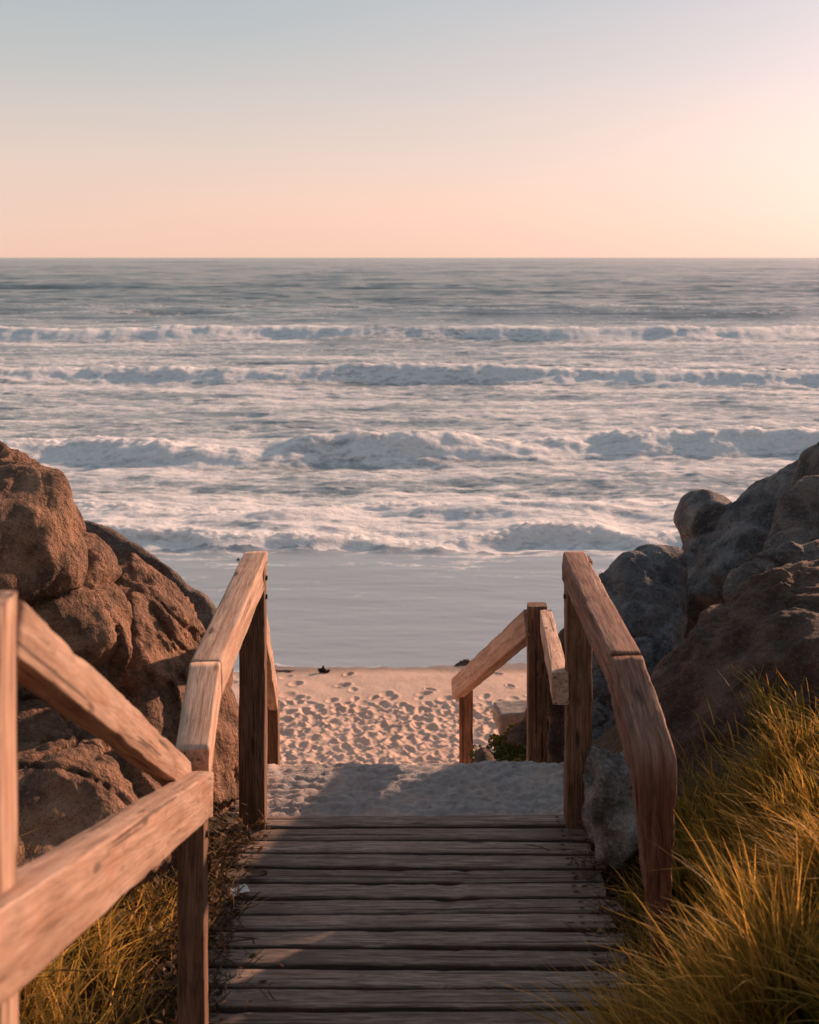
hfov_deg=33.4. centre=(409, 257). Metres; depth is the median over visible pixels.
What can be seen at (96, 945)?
grass
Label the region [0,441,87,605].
boulder
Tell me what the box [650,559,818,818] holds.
boulder
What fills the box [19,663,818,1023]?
ground
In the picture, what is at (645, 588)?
boulder
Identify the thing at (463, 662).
beach stone
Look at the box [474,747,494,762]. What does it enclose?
boulder
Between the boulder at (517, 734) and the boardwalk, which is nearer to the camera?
the boardwalk
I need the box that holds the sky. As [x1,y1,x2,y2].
[0,0,818,257]
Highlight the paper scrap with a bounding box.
[230,884,249,895]
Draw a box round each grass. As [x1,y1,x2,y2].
[18,826,274,1023]
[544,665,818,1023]
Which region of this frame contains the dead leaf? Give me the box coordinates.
[244,868,267,875]
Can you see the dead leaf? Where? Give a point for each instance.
(257, 872)
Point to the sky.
(129, 128)
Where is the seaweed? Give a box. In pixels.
[318,665,329,672]
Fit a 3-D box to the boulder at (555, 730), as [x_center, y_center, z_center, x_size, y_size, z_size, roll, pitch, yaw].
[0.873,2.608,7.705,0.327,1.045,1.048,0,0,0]
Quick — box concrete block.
[493,699,526,734]
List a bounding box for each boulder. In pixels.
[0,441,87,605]
[16,699,176,897]
[17,531,132,717]
[84,520,216,629]
[114,552,233,746]
[208,686,238,822]
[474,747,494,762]
[505,708,526,749]
[547,628,564,762]
[563,636,671,754]
[581,743,638,869]
[592,544,689,663]
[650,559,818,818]
[673,489,731,543]
[681,460,797,638]
[722,539,818,602]
[763,475,818,550]
[790,442,818,487]
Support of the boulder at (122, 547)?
on the ground at (367, 741)
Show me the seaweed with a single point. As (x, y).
(322, 669)
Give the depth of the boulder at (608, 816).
4.67 m
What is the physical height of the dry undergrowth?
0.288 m
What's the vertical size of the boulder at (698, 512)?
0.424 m
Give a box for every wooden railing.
[0,551,279,1023]
[451,551,676,973]
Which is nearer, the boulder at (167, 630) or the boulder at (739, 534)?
the boulder at (167, 630)
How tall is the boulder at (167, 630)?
0.741 m
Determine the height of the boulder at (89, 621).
0.988 m
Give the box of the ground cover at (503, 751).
[468,723,526,762]
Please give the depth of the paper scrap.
4.59 m
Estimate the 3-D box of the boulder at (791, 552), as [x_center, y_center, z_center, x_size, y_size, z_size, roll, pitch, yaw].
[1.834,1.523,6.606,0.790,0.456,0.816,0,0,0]
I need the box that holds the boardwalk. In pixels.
[174,814,658,1023]
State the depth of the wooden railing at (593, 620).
4.78 m
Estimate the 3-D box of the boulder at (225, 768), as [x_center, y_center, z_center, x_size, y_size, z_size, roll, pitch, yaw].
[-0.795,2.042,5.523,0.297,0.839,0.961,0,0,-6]
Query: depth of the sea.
46.03 m
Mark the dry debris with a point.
(611, 929)
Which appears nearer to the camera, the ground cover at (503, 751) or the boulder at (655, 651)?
the boulder at (655, 651)
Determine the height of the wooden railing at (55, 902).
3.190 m
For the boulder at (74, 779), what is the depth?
4.28 m
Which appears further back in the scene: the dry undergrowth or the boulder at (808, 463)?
the boulder at (808, 463)
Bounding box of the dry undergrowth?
[89,800,283,1023]
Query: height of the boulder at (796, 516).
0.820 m
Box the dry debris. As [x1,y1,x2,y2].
[526,820,697,1018]
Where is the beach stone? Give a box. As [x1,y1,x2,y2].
[455,659,469,665]
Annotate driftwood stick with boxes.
[275,670,293,671]
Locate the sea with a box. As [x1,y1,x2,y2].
[0,258,818,676]
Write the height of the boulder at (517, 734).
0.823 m

